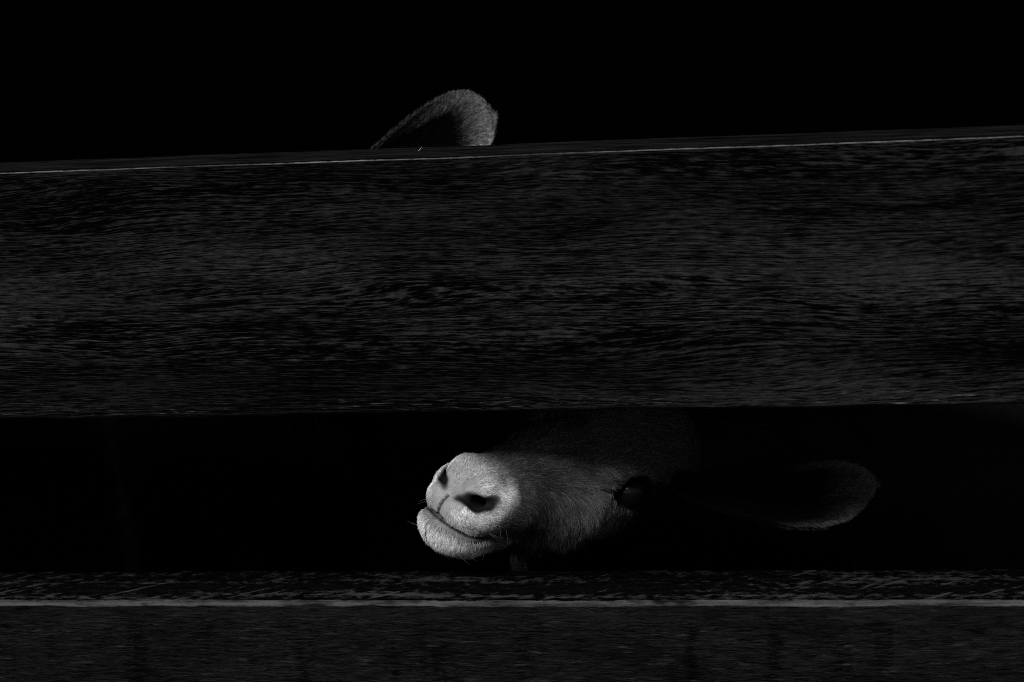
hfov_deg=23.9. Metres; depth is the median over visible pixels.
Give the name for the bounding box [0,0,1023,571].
dark background
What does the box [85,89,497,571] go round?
goat
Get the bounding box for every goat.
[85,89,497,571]
[417,404,1023,570]
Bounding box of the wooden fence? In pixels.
[0,124,1023,681]
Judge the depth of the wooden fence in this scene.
1.56 m
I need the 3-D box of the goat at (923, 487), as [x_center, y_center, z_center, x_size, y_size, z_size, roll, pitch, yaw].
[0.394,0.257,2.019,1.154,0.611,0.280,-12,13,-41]

